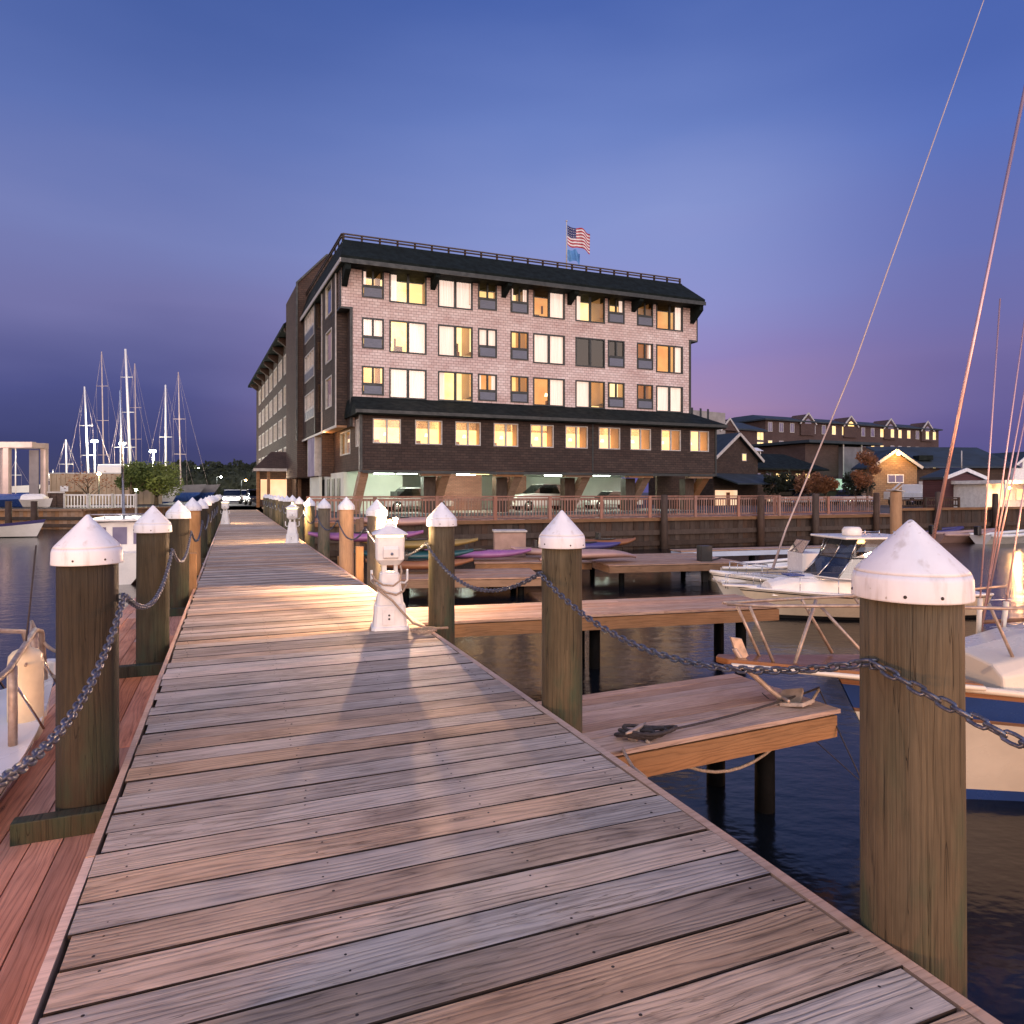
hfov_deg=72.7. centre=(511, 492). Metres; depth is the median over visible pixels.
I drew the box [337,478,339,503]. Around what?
garage door
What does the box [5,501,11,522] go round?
guide pile
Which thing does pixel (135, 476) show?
tree
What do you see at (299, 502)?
piling
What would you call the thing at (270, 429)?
window
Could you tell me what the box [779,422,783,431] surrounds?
window
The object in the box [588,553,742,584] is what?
float
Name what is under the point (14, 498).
covered boat
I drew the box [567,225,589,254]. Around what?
flag
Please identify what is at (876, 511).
guide pile
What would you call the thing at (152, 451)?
floodlight mast
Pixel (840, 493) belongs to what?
car
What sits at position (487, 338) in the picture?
window
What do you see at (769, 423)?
window
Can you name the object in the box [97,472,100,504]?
yard lamp
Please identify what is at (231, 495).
car
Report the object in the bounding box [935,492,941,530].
guide pile
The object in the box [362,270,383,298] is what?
window
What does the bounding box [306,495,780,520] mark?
railing
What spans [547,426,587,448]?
window
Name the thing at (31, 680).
fender
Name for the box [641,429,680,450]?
window
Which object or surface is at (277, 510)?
piling
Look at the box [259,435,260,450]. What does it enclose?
window
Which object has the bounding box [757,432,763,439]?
window
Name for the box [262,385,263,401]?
window
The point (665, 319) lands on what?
window
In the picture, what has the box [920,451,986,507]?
shed
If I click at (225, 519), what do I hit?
lamp pedestal
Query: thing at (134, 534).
window
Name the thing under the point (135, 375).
sailing yacht
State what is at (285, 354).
window
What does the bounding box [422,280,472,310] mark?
window
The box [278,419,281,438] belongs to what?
window
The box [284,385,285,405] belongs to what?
window
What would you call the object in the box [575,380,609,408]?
window
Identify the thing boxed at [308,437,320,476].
stair window
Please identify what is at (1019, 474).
white house
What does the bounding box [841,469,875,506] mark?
tree
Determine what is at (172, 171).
sky
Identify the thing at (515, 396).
window
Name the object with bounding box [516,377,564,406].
window
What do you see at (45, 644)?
mooring line
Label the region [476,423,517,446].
window
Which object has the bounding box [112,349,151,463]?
sailing yacht
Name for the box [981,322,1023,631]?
rigging wire
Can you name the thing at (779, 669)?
chain
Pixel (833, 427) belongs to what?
window
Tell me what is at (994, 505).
guide pile
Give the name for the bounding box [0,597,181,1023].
float
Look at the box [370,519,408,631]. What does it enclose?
lamp pedestal
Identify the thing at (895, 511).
guide pile
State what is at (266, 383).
window
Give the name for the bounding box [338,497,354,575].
piling
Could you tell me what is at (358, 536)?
chain
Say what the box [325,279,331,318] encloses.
window
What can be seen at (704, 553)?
skiff
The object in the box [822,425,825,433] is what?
window
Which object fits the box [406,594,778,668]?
finger dock
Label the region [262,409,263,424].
window
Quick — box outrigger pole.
[771,0,983,569]
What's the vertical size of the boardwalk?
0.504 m
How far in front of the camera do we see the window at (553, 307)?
43.93 m
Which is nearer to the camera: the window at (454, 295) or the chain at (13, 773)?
the chain at (13, 773)
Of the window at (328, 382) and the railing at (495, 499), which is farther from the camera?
the window at (328, 382)
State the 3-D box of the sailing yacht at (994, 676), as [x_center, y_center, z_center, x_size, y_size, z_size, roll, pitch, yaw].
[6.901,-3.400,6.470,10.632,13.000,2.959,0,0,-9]
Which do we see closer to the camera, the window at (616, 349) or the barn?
the window at (616, 349)
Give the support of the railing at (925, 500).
on the ground
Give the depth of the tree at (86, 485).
61.90 m
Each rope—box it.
[371,565,447,628]
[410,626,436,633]
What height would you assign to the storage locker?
0.840 m
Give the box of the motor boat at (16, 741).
[0,627,55,798]
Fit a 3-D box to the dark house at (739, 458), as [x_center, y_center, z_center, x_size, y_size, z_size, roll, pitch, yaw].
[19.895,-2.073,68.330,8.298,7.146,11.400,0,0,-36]
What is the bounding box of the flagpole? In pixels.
[566,220,567,268]
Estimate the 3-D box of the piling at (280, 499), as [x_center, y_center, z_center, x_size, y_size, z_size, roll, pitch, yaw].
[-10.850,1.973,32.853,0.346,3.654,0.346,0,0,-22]
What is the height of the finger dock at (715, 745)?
1.452 m
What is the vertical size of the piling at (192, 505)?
3.700 m
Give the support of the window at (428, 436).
in the hotel
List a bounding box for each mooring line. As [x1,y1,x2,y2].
[24,620,55,678]
[614,687,819,740]
[622,689,819,778]
[762,691,859,780]
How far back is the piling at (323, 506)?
17.85 m
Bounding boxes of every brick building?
[720,418,767,443]
[731,412,942,446]
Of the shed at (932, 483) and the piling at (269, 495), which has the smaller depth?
the piling at (269, 495)
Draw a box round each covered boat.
[0,494,23,507]
[18,494,52,507]
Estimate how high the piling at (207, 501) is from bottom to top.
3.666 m
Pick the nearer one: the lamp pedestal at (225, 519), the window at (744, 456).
the lamp pedestal at (225, 519)
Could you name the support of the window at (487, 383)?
in the hotel
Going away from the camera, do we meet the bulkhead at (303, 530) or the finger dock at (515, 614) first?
the finger dock at (515, 614)
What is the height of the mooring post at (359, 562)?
2.100 m
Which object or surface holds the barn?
on the ground
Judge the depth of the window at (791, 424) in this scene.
106.32 m
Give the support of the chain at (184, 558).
hanging from the piling at (152, 528)
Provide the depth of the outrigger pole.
17.13 m
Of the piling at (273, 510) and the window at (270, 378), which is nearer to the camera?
the piling at (273, 510)
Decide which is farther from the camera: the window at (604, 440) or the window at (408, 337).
the window at (604, 440)
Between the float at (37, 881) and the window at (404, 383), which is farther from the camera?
the window at (404, 383)
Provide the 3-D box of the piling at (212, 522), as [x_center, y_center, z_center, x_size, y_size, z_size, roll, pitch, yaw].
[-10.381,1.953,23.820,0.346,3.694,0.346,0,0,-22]
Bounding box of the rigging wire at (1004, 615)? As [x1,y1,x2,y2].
[1001,485,1023,626]
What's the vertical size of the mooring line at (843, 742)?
0.809 m
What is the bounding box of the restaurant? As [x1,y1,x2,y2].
[755,448,828,503]
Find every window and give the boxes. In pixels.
[113,527,126,543]
[133,533,135,543]
[259,412,260,427]
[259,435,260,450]
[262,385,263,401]
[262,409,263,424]
[262,433,263,448]
[265,379,267,397]
[265,405,267,421]
[265,430,267,446]
[269,374,271,392]
[269,400,271,418]
[269,427,271,444]
[274,367,276,386]
[274,395,276,414]
[274,423,276,441]
[278,360,281,381]
[278,389,281,410]
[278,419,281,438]
[284,354,285,374]
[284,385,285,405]
[284,416,285,435]
[305,313,308,344]
[305,353,308,383]
[305,393,308,421]
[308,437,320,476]
[309,306,320,339]
[309,342,320,379]
[309,385,320,418]
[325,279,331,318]
[325,327,331,364]
[325,375,331,409]
[340,429,349,455]
[356,419,358,446]
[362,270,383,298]
[362,317,383,349]
[362,366,383,395]
[373,418,400,443]
[375,273,426,305]
[375,367,426,399]
[389,319,426,354]
[415,420,441,444]
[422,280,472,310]
[438,324,472,357]
[438,371,472,401]
[439,421,480,445]
[462,328,496,357]
[462,373,496,401]
[469,283,496,310]
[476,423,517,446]
[493,287,528,313]
[510,331,528,360]
[510,375,528,402]
[512,424,553,447]
[516,290,564,319]
[516,333,564,364]
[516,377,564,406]
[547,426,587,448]
[575,296,609,323]
[575,337,604,367]
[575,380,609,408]
[579,427,619,449]
[591,299,624,323]
[591,382,624,407]
[608,340,624,367]
[611,428,650,449]
[618,303,657,326]
[618,384,657,409]
[637,342,657,369]
[638,304,682,331]
[638,344,682,373]
[638,385,682,412]
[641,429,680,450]
[672,431,708,451]
[742,453,746,460]
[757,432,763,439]
[768,422,771,431]
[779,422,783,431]
[790,423,793,432]
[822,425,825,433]
[832,426,835,434]
[861,427,864,436]
[871,428,874,436]
[880,429,883,436]
[887,474,903,482]
[890,429,893,437]
[898,430,901,437]
[907,430,910,438]
[925,431,928,439]
[1002,488,1011,500]
[1016,488,1023,500]
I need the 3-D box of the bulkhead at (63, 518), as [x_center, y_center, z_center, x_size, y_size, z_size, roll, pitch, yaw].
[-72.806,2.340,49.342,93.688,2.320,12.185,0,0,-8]
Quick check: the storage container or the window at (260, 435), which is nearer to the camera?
the storage container
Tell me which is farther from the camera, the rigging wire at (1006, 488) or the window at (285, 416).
the window at (285, 416)
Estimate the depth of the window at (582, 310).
44.96 m
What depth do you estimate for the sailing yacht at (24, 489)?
91.40 m
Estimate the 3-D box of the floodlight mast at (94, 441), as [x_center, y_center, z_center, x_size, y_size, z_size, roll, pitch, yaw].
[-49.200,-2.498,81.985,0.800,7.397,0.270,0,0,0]
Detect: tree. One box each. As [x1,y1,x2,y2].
[59,469,115,496]
[113,460,160,504]
[132,460,183,504]
[762,471,779,505]
[775,470,800,505]
[793,470,822,506]
[808,475,839,506]
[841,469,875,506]
[850,450,881,506]
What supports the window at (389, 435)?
in the hotel
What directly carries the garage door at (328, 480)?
in the hotel
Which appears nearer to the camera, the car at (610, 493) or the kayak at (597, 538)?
the kayak at (597, 538)
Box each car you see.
[222,490,241,503]
[241,490,245,499]
[244,489,255,504]
[377,487,451,511]
[512,484,578,510]
[580,491,642,509]
[771,489,824,505]
[830,489,872,504]
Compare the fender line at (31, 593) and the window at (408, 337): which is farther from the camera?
the window at (408, 337)
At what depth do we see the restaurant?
72.22 m
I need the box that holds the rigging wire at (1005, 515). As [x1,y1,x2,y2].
[984,423,1023,619]
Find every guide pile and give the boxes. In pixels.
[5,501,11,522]
[30,501,37,520]
[661,495,667,548]
[757,496,764,545]
[812,494,818,543]
[873,493,879,532]
[890,492,901,533]
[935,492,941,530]
[992,493,997,531]
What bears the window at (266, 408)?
in the hotel
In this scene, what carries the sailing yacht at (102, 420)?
on the ground
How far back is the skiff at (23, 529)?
40.04 m
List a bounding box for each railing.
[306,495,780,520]
[773,496,872,514]
[889,497,959,507]
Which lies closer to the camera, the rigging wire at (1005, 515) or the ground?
the rigging wire at (1005, 515)
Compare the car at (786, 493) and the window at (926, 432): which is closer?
the car at (786, 493)
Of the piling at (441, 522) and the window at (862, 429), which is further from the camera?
the window at (862, 429)
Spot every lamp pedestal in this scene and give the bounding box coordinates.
[220,499,229,523]
[285,503,299,542]
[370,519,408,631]
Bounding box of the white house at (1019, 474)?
[991,452,1023,479]
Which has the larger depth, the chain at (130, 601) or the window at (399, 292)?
the window at (399, 292)
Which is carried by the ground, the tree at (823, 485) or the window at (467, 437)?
the tree at (823, 485)
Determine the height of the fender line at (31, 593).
0.664 m
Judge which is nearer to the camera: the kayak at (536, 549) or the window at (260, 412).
the kayak at (536, 549)
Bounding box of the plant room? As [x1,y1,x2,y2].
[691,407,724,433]
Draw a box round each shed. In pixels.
[47,492,82,506]
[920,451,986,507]
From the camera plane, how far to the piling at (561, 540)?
4.88 m
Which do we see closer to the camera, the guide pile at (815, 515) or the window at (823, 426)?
the guide pile at (815, 515)
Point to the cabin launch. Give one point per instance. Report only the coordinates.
(119, 528)
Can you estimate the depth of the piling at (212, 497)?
26.61 m
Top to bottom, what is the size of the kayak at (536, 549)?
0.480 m
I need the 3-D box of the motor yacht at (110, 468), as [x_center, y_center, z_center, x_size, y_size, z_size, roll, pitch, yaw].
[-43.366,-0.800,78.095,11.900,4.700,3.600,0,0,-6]
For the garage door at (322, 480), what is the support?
in the hotel
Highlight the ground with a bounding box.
[0,493,922,517]
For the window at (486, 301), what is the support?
in the hotel
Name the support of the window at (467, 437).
in the hotel
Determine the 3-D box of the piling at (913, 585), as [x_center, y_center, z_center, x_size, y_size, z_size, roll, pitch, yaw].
[1.392,1.948,2.428,0.385,3.705,0.376,0,0,-22]
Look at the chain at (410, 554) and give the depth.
8.52 m
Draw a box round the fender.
[7,644,43,740]
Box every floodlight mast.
[91,440,98,472]
[119,442,126,460]
[149,450,156,464]
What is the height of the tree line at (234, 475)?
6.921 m
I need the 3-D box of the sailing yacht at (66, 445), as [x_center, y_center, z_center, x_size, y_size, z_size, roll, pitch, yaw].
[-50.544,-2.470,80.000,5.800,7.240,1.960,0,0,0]
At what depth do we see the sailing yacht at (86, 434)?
83.95 m
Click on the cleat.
(638, 728)
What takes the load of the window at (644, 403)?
in the hotel
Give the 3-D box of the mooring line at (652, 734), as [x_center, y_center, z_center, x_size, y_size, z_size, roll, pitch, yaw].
[1.729,1.698,5.336,2.165,0.096,0.270,0,0,-28]
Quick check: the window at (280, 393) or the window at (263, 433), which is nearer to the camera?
the window at (280, 393)
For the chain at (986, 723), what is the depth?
2.09 m
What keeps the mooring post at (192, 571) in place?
in the water
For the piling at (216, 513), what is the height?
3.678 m
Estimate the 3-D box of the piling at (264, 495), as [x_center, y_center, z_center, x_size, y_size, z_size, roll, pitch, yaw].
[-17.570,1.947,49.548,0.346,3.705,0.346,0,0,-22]
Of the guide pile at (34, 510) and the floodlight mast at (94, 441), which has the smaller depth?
the guide pile at (34, 510)
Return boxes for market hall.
[751,440,882,502]
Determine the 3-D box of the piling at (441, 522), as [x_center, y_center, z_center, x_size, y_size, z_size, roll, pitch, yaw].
[-0.801,1.956,7.873,0.360,3.688,0.346,0,0,-22]
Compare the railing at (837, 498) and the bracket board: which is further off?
the railing at (837, 498)
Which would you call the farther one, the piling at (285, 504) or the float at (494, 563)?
the piling at (285, 504)
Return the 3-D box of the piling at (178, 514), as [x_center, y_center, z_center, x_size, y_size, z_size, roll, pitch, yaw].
[-4.886,1.958,10.174,0.360,3.685,0.347,0,0,-22]
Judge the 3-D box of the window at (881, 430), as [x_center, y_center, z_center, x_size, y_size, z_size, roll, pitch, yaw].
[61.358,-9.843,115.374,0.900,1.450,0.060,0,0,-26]
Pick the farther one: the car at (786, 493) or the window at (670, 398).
the car at (786, 493)
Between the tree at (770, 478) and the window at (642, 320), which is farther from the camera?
the tree at (770, 478)
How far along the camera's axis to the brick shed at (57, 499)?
56.00 m
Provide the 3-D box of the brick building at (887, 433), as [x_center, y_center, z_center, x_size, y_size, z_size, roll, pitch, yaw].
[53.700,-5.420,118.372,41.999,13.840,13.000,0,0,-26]
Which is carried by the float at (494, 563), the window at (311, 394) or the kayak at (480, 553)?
the kayak at (480, 553)
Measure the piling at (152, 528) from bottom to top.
3.670 m
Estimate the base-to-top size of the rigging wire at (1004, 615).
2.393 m
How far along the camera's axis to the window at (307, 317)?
49.27 m
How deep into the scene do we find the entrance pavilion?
58.02 m
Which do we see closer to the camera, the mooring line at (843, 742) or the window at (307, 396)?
the mooring line at (843, 742)
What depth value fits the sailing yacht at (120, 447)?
85.99 m
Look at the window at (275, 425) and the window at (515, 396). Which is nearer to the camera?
the window at (515, 396)
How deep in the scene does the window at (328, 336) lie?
42.16 m
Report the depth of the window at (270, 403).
75.04 m
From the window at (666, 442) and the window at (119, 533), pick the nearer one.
the window at (119, 533)
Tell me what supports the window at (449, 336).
in the hotel
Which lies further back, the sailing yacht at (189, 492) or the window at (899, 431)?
the window at (899, 431)
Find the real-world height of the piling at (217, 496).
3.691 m
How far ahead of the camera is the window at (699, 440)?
46.97 m
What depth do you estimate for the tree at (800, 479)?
59.67 m
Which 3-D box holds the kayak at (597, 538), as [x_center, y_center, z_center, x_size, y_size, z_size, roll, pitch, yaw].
[3.243,1.600,23.600,2.000,0.480,0.680,0,0,-11]
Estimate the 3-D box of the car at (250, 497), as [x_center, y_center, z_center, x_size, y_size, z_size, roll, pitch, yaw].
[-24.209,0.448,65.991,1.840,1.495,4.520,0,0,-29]
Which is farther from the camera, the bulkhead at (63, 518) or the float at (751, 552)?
the bulkhead at (63, 518)
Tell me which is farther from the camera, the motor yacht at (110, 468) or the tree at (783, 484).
the motor yacht at (110, 468)
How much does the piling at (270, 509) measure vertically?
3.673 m
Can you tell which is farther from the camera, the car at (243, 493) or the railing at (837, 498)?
the car at (243, 493)
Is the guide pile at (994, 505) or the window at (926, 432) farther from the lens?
the window at (926, 432)
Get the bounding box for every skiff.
[0,519,45,537]
[697,545,787,582]
[709,539,818,595]
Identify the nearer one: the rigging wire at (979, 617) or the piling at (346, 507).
the rigging wire at (979, 617)
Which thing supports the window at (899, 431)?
in the brick building at (887, 433)
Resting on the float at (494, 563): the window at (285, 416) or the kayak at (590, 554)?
the kayak at (590, 554)
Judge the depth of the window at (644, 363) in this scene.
46.11 m
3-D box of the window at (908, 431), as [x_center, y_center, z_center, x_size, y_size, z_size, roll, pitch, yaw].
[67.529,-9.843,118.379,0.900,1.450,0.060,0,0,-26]
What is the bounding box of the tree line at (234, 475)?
[161,459,255,500]
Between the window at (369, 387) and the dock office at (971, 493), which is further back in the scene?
the dock office at (971, 493)
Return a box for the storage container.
[49,473,161,503]
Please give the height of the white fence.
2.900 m
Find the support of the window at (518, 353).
in the hotel
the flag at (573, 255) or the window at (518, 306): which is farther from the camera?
the flag at (573, 255)
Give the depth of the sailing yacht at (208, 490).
89.92 m
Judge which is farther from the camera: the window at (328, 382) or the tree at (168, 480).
the tree at (168, 480)
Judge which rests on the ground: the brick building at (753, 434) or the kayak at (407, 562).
the brick building at (753, 434)
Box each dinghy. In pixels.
[902,523,963,531]
[927,525,994,542]
[969,526,1023,543]
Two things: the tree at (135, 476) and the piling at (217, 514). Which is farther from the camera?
the tree at (135, 476)
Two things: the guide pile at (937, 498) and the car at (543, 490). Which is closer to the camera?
the guide pile at (937, 498)
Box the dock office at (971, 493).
[919,480,1023,506]
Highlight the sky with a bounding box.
[0,0,1023,492]
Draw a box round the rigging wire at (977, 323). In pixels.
[932,87,1023,538]
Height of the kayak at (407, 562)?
0.480 m
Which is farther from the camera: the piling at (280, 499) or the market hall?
the market hall
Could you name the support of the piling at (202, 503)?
in the water
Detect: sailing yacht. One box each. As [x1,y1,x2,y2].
[12,462,39,493]
[55,439,78,472]
[67,386,109,472]
[85,351,124,465]
[109,411,134,463]
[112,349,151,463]
[119,363,155,462]
[148,385,205,500]
[162,372,219,500]
[716,585,1023,800]
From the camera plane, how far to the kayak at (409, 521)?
20.28 m
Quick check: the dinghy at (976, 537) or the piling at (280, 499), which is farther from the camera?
the dinghy at (976, 537)
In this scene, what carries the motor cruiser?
on the water
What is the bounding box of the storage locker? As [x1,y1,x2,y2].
[492,529,526,556]
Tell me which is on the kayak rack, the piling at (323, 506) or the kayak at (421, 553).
the kayak at (421, 553)
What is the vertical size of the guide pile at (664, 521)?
3.790 m
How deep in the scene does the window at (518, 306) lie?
42.81 m
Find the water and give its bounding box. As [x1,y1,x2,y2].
[0,506,1023,1023]
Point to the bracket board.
(894, 489)
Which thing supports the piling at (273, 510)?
in the water
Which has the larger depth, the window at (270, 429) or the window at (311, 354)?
the window at (270, 429)
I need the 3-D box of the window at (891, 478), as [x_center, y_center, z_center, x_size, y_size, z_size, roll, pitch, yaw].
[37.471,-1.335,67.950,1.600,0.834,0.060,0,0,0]
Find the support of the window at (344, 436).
in the hotel
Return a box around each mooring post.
[189,553,196,597]
[355,546,363,582]
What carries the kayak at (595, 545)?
on the float at (672, 562)
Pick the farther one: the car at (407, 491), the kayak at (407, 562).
the car at (407, 491)
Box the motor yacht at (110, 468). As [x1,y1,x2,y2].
[97,464,179,502]
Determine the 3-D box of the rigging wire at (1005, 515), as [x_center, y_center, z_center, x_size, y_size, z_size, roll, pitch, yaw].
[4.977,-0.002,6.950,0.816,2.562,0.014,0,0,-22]
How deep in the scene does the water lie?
8.21 m
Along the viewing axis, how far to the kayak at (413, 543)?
18.39 m
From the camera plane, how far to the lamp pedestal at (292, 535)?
20.52 m
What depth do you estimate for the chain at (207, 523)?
16.51 m
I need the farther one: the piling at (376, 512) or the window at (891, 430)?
the window at (891, 430)
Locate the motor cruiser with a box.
[722,527,993,619]
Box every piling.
[49,515,124,810]
[133,505,172,663]
[165,500,190,607]
[184,497,201,574]
[197,498,207,557]
[203,497,211,547]
[207,496,213,540]
[210,495,215,535]
[213,495,217,530]
[215,495,218,528]
[216,495,219,523]
[263,494,265,514]
[265,494,267,515]
[267,494,270,516]
[269,495,272,519]
[272,495,276,521]
[275,495,279,523]
[278,496,283,526]
[283,496,288,529]
[288,495,295,521]
[294,497,303,540]
[304,497,315,548]
[317,498,330,558]
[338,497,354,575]
[366,499,387,591]
[426,502,456,645]
[538,510,584,732]
[851,520,975,997]
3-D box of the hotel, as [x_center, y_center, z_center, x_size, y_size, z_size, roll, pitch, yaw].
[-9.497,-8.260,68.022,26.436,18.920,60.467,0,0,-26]
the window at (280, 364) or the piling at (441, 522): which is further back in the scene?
the window at (280, 364)
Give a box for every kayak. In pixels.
[308,524,422,541]
[354,510,427,525]
[354,549,472,558]
[360,531,477,548]
[365,551,472,569]
[424,544,530,558]
[511,540,541,554]
[539,549,635,561]
[582,541,620,548]
[585,532,635,545]
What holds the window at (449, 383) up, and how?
in the hotel
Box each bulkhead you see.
[0,506,171,528]
[262,507,304,541]
[315,514,889,559]
[902,507,1023,530]
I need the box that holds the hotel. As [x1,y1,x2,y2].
[248,233,727,513]
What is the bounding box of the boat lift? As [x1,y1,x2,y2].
[0,442,48,496]
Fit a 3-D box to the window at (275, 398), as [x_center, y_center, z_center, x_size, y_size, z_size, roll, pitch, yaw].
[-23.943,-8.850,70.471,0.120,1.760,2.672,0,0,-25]
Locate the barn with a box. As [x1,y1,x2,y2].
[851,447,1020,504]
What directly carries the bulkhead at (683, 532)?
in the water
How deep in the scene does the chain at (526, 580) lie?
6.09 m
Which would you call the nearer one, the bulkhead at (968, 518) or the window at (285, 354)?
the bulkhead at (968, 518)
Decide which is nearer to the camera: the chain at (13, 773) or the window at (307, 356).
the chain at (13, 773)
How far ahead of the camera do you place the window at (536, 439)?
42.57 m
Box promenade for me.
[303,512,889,522]
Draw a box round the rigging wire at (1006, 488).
[982,391,1023,618]
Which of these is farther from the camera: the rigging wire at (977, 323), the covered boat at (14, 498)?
the covered boat at (14, 498)
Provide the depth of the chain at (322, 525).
16.30 m
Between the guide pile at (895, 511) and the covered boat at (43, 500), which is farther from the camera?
the covered boat at (43, 500)
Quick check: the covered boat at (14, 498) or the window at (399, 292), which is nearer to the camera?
the window at (399, 292)
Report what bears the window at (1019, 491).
in the dock office at (971, 493)
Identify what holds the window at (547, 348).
in the hotel
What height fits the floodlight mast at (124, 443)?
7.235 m
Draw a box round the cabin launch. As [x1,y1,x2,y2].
[89,390,143,584]
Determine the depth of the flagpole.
47.26 m
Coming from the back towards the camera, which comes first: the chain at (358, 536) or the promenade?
the promenade
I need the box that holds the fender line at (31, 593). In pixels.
[25,545,36,640]
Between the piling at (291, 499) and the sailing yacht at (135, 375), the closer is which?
the piling at (291, 499)
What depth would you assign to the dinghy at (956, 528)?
38.60 m
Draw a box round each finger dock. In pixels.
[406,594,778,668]
[537,673,840,813]
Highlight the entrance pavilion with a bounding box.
[252,452,309,506]
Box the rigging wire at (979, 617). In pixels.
[976,298,1000,633]
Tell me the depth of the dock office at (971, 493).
50.75 m
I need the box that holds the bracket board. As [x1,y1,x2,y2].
[886,483,905,491]
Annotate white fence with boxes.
[63,494,137,515]
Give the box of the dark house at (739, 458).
[648,433,775,505]
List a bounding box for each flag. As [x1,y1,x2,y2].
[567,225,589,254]
[567,249,579,264]
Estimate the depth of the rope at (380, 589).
7.52 m
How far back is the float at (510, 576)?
17.41 m
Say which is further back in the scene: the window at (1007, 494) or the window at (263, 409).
the window at (263, 409)
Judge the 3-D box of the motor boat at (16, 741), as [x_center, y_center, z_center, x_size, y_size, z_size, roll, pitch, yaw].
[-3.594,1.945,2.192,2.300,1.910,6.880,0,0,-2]
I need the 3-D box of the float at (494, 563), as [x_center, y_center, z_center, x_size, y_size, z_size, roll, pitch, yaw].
[0.571,2.624,21.517,3.498,1.151,2.193,0,0,-4]
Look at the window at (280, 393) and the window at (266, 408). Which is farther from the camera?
the window at (266, 408)
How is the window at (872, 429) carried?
in the brick building at (887, 433)
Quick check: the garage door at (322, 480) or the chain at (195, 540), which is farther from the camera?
the garage door at (322, 480)
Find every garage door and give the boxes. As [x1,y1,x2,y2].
[322,480,323,498]
[327,479,329,503]
[332,479,334,511]
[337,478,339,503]
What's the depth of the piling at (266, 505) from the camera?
46.65 m
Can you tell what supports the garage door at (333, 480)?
in the hotel
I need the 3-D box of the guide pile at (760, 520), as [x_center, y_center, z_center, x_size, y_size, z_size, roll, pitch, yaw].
[12.230,2.030,34.161,0.340,3.740,0.340,0,0,0]
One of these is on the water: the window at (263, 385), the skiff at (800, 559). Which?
the skiff at (800, 559)
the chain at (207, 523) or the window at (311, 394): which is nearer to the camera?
the chain at (207, 523)
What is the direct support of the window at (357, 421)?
in the hotel
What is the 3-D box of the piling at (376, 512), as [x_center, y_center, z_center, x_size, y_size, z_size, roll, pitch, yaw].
[-2.238,1.958,11.433,0.367,3.685,0.359,0,0,-22]
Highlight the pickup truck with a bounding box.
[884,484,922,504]
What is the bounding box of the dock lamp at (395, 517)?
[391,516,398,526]
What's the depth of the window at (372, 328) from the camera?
39.53 m
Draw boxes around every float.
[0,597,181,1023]
[388,568,540,596]
[474,555,591,579]
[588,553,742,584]
[670,545,821,560]
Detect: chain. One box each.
[0,593,127,787]
[123,548,173,609]
[172,531,191,562]
[190,520,202,541]
[203,514,208,529]
[316,514,336,530]
[337,520,365,539]
[364,527,426,556]
[425,543,538,592]
[538,572,873,674]
[868,659,1023,748]
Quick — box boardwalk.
[10,509,1002,1023]
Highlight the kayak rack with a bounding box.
[356,518,363,546]
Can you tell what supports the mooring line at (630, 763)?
attached to the finger dock at (715, 745)
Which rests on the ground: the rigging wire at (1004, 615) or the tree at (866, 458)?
the tree at (866, 458)
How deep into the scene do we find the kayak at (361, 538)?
18.18 m
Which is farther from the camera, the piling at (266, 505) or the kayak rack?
the piling at (266, 505)
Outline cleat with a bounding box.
[625,722,645,741]
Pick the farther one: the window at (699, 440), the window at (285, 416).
the window at (285, 416)
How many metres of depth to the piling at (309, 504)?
21.11 m
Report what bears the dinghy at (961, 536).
on the water
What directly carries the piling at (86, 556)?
in the water
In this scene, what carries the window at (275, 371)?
in the hotel

